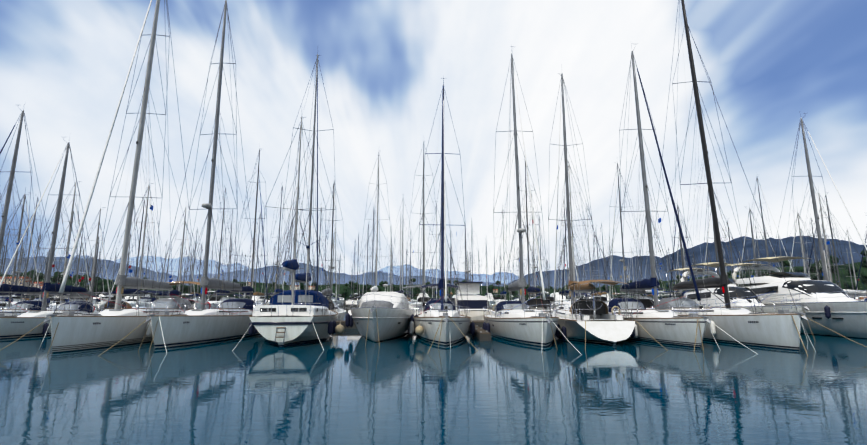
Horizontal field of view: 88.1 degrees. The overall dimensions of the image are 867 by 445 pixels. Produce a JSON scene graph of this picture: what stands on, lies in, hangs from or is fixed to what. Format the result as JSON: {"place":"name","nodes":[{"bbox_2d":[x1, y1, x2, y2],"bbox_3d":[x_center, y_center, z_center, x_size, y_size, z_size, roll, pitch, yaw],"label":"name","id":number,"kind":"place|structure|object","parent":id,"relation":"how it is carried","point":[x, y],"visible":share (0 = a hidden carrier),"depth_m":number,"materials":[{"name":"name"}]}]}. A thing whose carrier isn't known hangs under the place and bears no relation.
{"place":"outdoors","nodes":[
{"label":"outdoors","id":0,"kind":"place"},
{"bbox_2d":[0,298,866,444],"bbox_3d":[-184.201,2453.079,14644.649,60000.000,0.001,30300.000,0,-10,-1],"label":"water","id":1,"kind":"structure","parent":0,"point":[347,387],"depth_m":11.20,"materials":[{"name":"teal liquid"}]},
{"bbox_2d":[0,104,80,315],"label":"yacht","id":2,"kind":"object","parent":1,"relation":"on","point":[9,289],"visible":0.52,"depth_m":32.28,"materials":[{"name":"white plastic"}]},
{"bbox_2d":[0,133,114,338],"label":"yacht","id":3,"kind":"object","parent":1,"relation":"on","point":[19,326],"visible":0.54,"depth_m":29.27,"materials":[{"name":"white plastic"}]},
{"bbox_2d":[0,0,219,354],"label":"yacht","id":4,"kind":"object","parent":1,"relation":"on","point":[108,327],"visible":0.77,"depth_m":23.50,"materials":[{"name":"white plastic"}]},
{"bbox_2d":[99,0,276,355],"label":"yacht","id":5,"kind":"object","parent":1,"relation":"on","point":[229,319],"visible":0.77,"depth_m":25.34,"materials":[{"name":"white plastic"}]},
{"bbox_2d":[233,54,337,349],"bbox_3d":[-8.017,-2.784,28.301,4.559,20.197,14.548,1,-10,-8],"label":"sailboat","id":6,"kind":"object","parent":1,"relation":"on","point":[292,316],"visible":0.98,"depth_m":24.19,"materials":[{"name":"white plastic"}]},
{"bbox_2d":[98,304,563,340],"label":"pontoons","id":7,"kind":"object","parent":1,"relation":"on","point":[481,334],"visible":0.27,"depth_m":34.10,"materials":[{"name":"concrete"}]},
{"bbox_2d":[345,284,417,345],"bbox_3d":[-3.167,5.611,28.123,4.415,3.565,12.267,0,-10,-1],"label":"motorboat","id":8,"kind":"object","parent":1,"relation":"on","point":[379,316],"visible":0.88,"depth_m":24.81,"materials":[{"name":"white plastic"}]},
{"bbox_2d":[335,307,423,334],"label":"buoys","id":9,"kind":"object","parent":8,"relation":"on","point":[340,329],"visible":1,"depth_m":24.48,"materials":[{"name":"white plastic"}]},
{"bbox_2d":[0,232,854,303],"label":"sailboats","id":10,"kind":"object","parent":1,"relation":"on","point":[354,299],"visible":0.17,"depth_m":132.45,"materials":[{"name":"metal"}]},
{"bbox_2d":[0,142,866,319],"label":"sailboats","id":11,"kind":"object","parent":1,"relation":"on","point":[647,303],"visible":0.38,"depth_m":44.88,"materials":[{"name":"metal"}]},
{"bbox_2d":[0,177,866,310],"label":"sailboats","id":12,"kind":"object","parent":1,"relation":"on","point":[220,301],"visible":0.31,"depth_m":70.99,"materials":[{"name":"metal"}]},
{"bbox_2d":[0,206,866,307],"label":"sailboats","id":13,"kind":"object","parent":1,"relation":"on","point":[15,297],"visible":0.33,"depth_m":88.11,"materials":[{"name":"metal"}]},
{"bbox_2d":[0,223,866,306],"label":"sailboats","id":14,"kind":"object","parent":1,"relation":"on","point":[412,301],"visible":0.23,"depth_m":114.24,"materials":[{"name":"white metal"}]},
{"bbox_2d":[5,248,865,300],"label":"sailboats","id":15,"kind":"object","parent":1,"relation":"on","point":[339,266],"visible":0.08,"depth_m":175.41,"materials":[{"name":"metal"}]},
{"bbox_2d":[7,238,866,303],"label":"sailboats","id":16,"kind":"object","parent":1,"relation":"on","point":[342,298],"visible":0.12,"depth_m":157.81,"materials":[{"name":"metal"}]},
{"bbox_2d":[408,82,477,352],"bbox_3d":[0.505,-1.356,27.285,4.115,17.075,14.727,0,-10,-1],"label":"yacht","id":17,"kind":"object","parent":1,"relation":"on","point":[442,321],"visible":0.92,"depth_m":25.93,"materials":[{"name":"white plastic"}]},
{"bbox_2d":[451,251,494,319],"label":"motorboat","id":18,"kind":"object","parent":1,"relation":"on","point":[476,302],"visible":0.58,"depth_m":40.10,"materials":[{"name":"white plastic"}]},
{"bbox_2d":[483,49,581,354],"bbox_3d":[5.295,-2.383,27.034,4.322,19.010,14.883,0,-10,-1],"label":"yacht","id":19,"kind":"object","parent":1,"relation":"on","point":[521,321],"visible":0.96,"depth_m":26.04,"materials":[{"name":"white plastic"}]},
{"bbox_2d":[546,64,666,349],"bbox_3d":[9.034,-2.101,28.215,4.080,18.825,14.310,0,-10,3],"label":"yacht","id":20,"kind":"object","parent":1,"relation":"on","point":[591,321],"visible":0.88,"depth_m":25.16,"materials":[{"name":"white plastic"}]},
{"bbox_2d":[589,45,756,353],"bbox_3d":[12.710,-2.186,27.316,4.264,18.716,14.844,0,-10,-1],"label":"yacht","id":21,"kind":"object","parent":1,"relation":"on","point":[665,326],"visible":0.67,"depth_m":25.17,"materials":[{"name":"white plastic"}]},
{"bbox_2d":[665,261,814,340],"bbox_3d":[20.816,4.944,31.376,4.216,5.952,13.323,0,-10,-1],"label":"motorboat","id":22,"kind":"object","parent":1,"relation":"on","point":[711,299],"visible":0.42,"depth_m":30.60,"materials":[{"name":"white plastic"}]},
{"bbox_2d":[627,0,865,355],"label":"yacht","id":23,"kind":"object","parent":1,"relation":"on","point":[780,329],"visible":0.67,"depth_m":24.63,"materials":[{"name":"white plastic"}]},
{"bbox_2d":[717,256,866,338],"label":"motorboat","id":24,"kind":"object","parent":1,"relation":"on","point":[835,308],"visible":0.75,"depth_m":29.22,"materials":[{"name":"white plastic"}]},
{"bbox_2d":[765,115,866,299],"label":"yacht","id":25,"kind":"object","parent":1,"relation":"on","point":[821,246],"visible":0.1,"depth_m":36.11,"materials":[{"name":"white plastic"}]},
{"bbox_2d":[0,236,866,288],"bbox_3d":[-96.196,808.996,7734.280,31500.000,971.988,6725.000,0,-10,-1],"label":"mountains","id":26,"kind":"structure","parent":0,"point":[789,246],"depth_m":6109.60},
{"bbox_2d":[0,250,866,298],"bbox_3d":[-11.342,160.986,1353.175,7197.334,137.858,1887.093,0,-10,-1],"label":"wooded hills","id":27,"kind":"structure","parent":0,"point":[417,290],"depth_m":1046.10,"materials":[{"name":"green plant"}]},
{"bbox_2d":[0,0,866,275],"label":"sky","id":28,"kind":"structure","parent":0,"point":[384,66],"materials":[{"name":"white"}]}
]}

